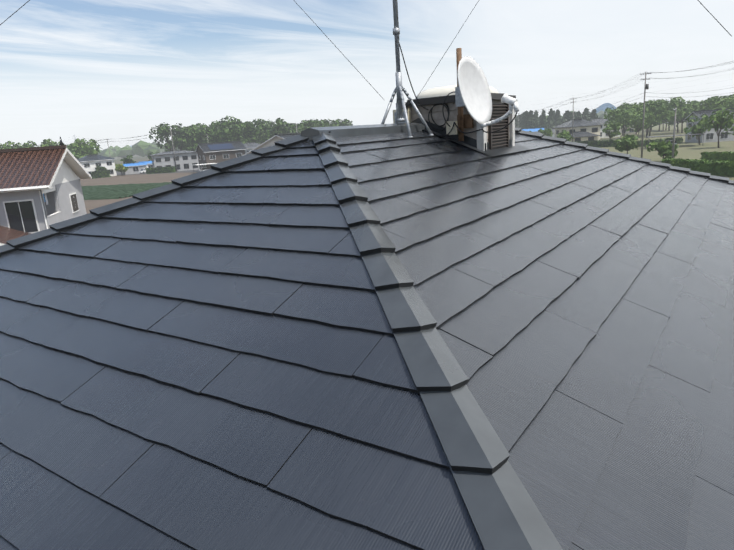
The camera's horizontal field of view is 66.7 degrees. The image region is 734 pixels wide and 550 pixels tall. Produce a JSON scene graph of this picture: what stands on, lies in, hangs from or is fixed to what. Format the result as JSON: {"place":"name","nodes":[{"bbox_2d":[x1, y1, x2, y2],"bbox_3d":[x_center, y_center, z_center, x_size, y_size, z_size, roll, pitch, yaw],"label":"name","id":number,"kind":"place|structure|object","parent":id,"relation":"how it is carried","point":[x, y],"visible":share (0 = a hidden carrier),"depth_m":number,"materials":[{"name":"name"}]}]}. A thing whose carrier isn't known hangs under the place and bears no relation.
{"place":"outdoors","nodes":[
{"label":"outdoors","id":0,"kind":"place"},
{"bbox_2d":[80,172,197,213],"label":"field soil","id":1,"kind":"structure","parent":0,"point":[132,179],"depth_m":146.01,"materials":[{"name":"beige soil"}]},
{"bbox_2d":[0,137,91,245],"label":"neighbour house","id":2,"kind":"structure","parent":1,"relation":"on","point":[40,188],"depth_m":34.42,"materials":[{"name":"white paint"}]},
{"bbox_2d":[77,154,116,177],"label":"house","id":3,"kind":"structure","parent":1,"relation":"on","point":[90,163],"depth_m":179.07,"materials":[{"name":"paint"}]},
{"bbox_2d":[91,170,110,178],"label":"hedge","id":4,"kind":"object","parent":1,"relation":"on","point":[100,174],"visible":0.96,"depth_m":174.10,"materials":[{"name":"green plant"}]},
{"bbox_2d":[115,163,128,173],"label":"yellow trees","id":5,"kind":"object","parent":1,"relation":"on","point":[119,167],"materials":[{"name":"plant"}]},
{"bbox_2d":[81,182,171,199],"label":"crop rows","id":6,"kind":"object","parent":1,"relation":"on","point":[100,192],"visible":0.35,"depth_m":110.04,"materials":[{"name":"green plant"}]},
{"bbox_2d":[114,155,191,174],"bbox_3d":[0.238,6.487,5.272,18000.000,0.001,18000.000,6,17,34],"label":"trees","id":7,"kind":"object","parent":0,"point":[137,158],"depth_m":490.05,"materials":[{"name":"green plant"}]},
{"bbox_2d":[0,138,101,158],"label":"grove","id":8,"kind":"object","parent":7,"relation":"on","point":[75,148],"materials":[{"name":"green plant"}]},
{"bbox_2d":[84,152,158,171],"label":"garden trees","id":9,"kind":"object","parent":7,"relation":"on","point":[127,160],"materials":[{"name":"green plant"}]},
{"bbox_2d":[195,141,246,168],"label":"house","id":10,"kind":"structure","parent":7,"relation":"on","point":[215,152],"depth_m":165.24,"materials":[{"name":"tile"}]},
{"bbox_2d":[149,116,352,151],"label":"grove","id":11,"kind":"object","parent":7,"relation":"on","point":[224,130],"materials":[{"name":"green plant"}]},
{"bbox_2d":[244,142,259,153],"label":"house","id":12,"kind":"structure","parent":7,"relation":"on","point":[250,146],"depth_m":202.41,"materials":[{"name":"grey tile"}]},
{"bbox_2d":[65,61,733,170],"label":"poles","id":13,"kind":"object","parent":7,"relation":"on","point":[646,86],"visible":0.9,"depth_m":98.43,"materials":[{"name":"concrete"}]},
{"bbox_2d":[522,128,543,132],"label":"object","id":14,"kind":"object","parent":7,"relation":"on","point":[535,130],"visible":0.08,"depth_m":277.55,"materials":[{"name":"blue metal"}]},
{"bbox_2d":[515,108,597,128],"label":"conifers","id":15,"kind":"object","parent":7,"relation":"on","point":[533,122],"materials":[{"name":"green plant"}]},
{"bbox_2d":[529,94,733,158],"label":"trees","id":16,"kind":"object","parent":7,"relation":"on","point":[633,113],"materials":[{"name":"green plant"}]},
{"bbox_2d":[116,169,198,174],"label":"road","id":17,"kind":"structure","parent":0,"point":[186,171],"depth_m":180.21,"materials":[{"name":"grey asphalt"}]},
{"bbox_2d":[122,162,146,174],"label":"house","id":18,"kind":"structure","parent":17,"relation":"on","point":[134,168],"depth_m":187.10,"materials":[{"name":"white paint"}]},
{"bbox_2d":[138,161,152,167],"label":"house","id":19,"kind":"structure","parent":17,"relation":"on","point":[149,164],"depth_m":194.01,"materials":[{"name":"blue metal"}]},
{"bbox_2d":[145,166,175,173],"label":"hedge","id":20,"kind":"object","parent":17,"relation":"on","point":[170,169],"visible":1,"depth_m":177.64,"materials":[{"name":"green plant"}]},
{"bbox_2d":[149,150,198,170],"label":"house","id":21,"kind":"structure","parent":17,"relation":"on","point":[186,160],"depth_m":183.06,"materials":[{"name":"white paint"}]},
{"bbox_2d":[242,133,300,155],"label":"house","id":22,"kind":"structure","parent":0,"point":[273,139],"depth_m":68.06,"materials":[{"name":"tile"}]},
{"bbox_2d":[98,110,623,157],"bbox_3d":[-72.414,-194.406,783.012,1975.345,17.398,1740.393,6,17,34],"label":"forest","id":23,"kind":"object","parent":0,"point":[138,150],"visible":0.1,"depth_m":519.49,"materials":[{"name":"green plant"}]},
{"bbox_2d":[0,0,733,149],"label":"sky","id":24,"kind":"structure","parent":0,"point":[113,70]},
{"bbox_2d":[130,103,615,146],"bbox_3d":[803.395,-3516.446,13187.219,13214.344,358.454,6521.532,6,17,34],"label":"mountains","id":25,"kind":"structure","parent":0,"point":[606,105],"depth_m":12415.11,"materials":[{"name":"blue"}]},
{"bbox_2d":[34,68,731,146],"bbox_3d":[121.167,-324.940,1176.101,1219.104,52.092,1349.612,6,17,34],"label":"pylons","id":26,"kind":"object","parent":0,"point":[528,108],"visible":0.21,"depth_m":845.82,"materials":[{"name":"grey"}]},
{"bbox_2d":[598,122,733,179],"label":"lot","id":27,"kind":"structure","parent":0,"point":[688,150],"depth_m":121.38,"materials":[{"name":"beige soil"}]},
{"bbox_2d":[553,119,602,140],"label":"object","id":28,"kind":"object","parent":27,"relation":"on","point":[586,126],"visible":0.35,"depth_m":165.62,"materials":[{"name":"paint"}]},
{"bbox_2d":[570,131,600,141],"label":"house","id":29,"kind":"structure","parent":27,"relation":"on","point":[582,136],"depth_m":160.75,"materials":[{"name":"tile"}]},
{"bbox_2d":[572,139,617,146],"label":"hedge","id":30,"kind":"object","parent":27,"relation":"on","point":[602,143],"visible":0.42,"depth_m":145.47,"materials":[{"name":"green plant"}]},
{"bbox_2d":[591,118,620,137],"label":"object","id":31,"kind":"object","parent":27,"relation":"on","point":[602,127],"visible":0.15,"depth_m":209.83,"materials":[{"name":"white paint"}]},
{"bbox_2d":[620,126,635,133],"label":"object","id":32,"kind":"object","parent":27,"relation":"on","point":[629,132],"visible":0.04,"depth_m":234.80,"materials":[{"name":"grey tile"}]},
{"bbox_2d":[618,137,682,146],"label":"hedge","id":33,"kind":"object","parent":27,"relation":"on","point":[679,140],"visible":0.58,"depth_m":135.13,"materials":[{"name":"green plant"}]},
{"bbox_2d":[645,133,703,147],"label":"carport","id":34,"kind":"object","parent":27,"relation":"on","point":[698,134],"visible":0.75,"depth_m":124.71,"materials":[{"name":"grey metal"}]},
{"bbox_2d":[661,158,733,176],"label":"hedge","id":35,"kind":"object","parent":27,"relation":"on","point":[720,167],"visible":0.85,"depth_m":67.13,"materials":[{"name":"green plant"}]},
{"bbox_2d":[683,108,733,142],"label":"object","id":36,"kind":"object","parent":27,"relation":"on","point":[711,135],"visible":0.56,"depth_m":133.82,"materials":[{"name":"paint"}]},
{"bbox_2d":[700,151,733,160],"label":"hedge","id":37,"kind":"object","parent":27,"relation":"on","point":[721,155],"visible":0.81,"depth_m":82.00,"materials":[{"name":"green plant"}]},
{"bbox_3d":[0.455,-0.314,4.590,8.697,1.739,11.127,6,17,34],"label":"roof","id":38,"kind":"object","parent":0,"visible":0},
{"bbox_2d":[0,131,330,255],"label":"hip","id":39,"kind":"object","parent":38,"relation":"on","point":[134,200],"visible":0.85,"depth_m":3.27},
{"bbox_2d":[0,140,483,549],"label":"roof slope","id":40,"kind":"structure","parent":38,"relation":"attached to","point":[216,362],"depth_m":1.65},
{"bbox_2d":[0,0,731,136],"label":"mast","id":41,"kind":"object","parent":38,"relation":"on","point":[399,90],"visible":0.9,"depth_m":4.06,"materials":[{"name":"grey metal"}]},
{"bbox_2d":[312,132,562,549],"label":"hip","id":42,"kind":"object","parent":38,"relation":"on","point":[503,510],"visible":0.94,"depth_m":1.33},
{"bbox_2d":[334,131,733,549],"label":"roof slope","id":43,"kind":"structure","parent":38,"relation":"on","point":[578,302],"depth_m":1.98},
{"bbox_2d":[301,122,425,140],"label":"ridge","id":44,"kind":"structure","parent":43,"relation":"on","point":[347,131],"depth_m":3.66,"materials":[{"name":"metal"}]},
{"bbox_2d":[393,85,529,156],"bbox_3d":[0.781,-1.218,4.546,0.844,0.625,0.860,6,17,34],"label":"cupola","id":45,"kind":"object","parent":43,"relation":"on","point":[500,142],"visible":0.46,"depth_m":4.29,"materials":[{"name":"white metal"}]},
{"bbox_2d":[399,43,518,140],"bbox_3d":[0.608,-1.328,3.974,0.406,0.741,1.055,-13,17,-33],"label":"dish","id":46,"kind":"object","parent":45,"relation":"on","point":[472,92],"visible":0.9,"depth_m":3.86,"materials":[{"name":"white paint"}]},
{"bbox_2d":[515,127,733,184],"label":"hip","id":47,"kind":"object","parent":38,"relation":"on","point":[617,154],"visible":0.6,"depth_m":5.65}
]}

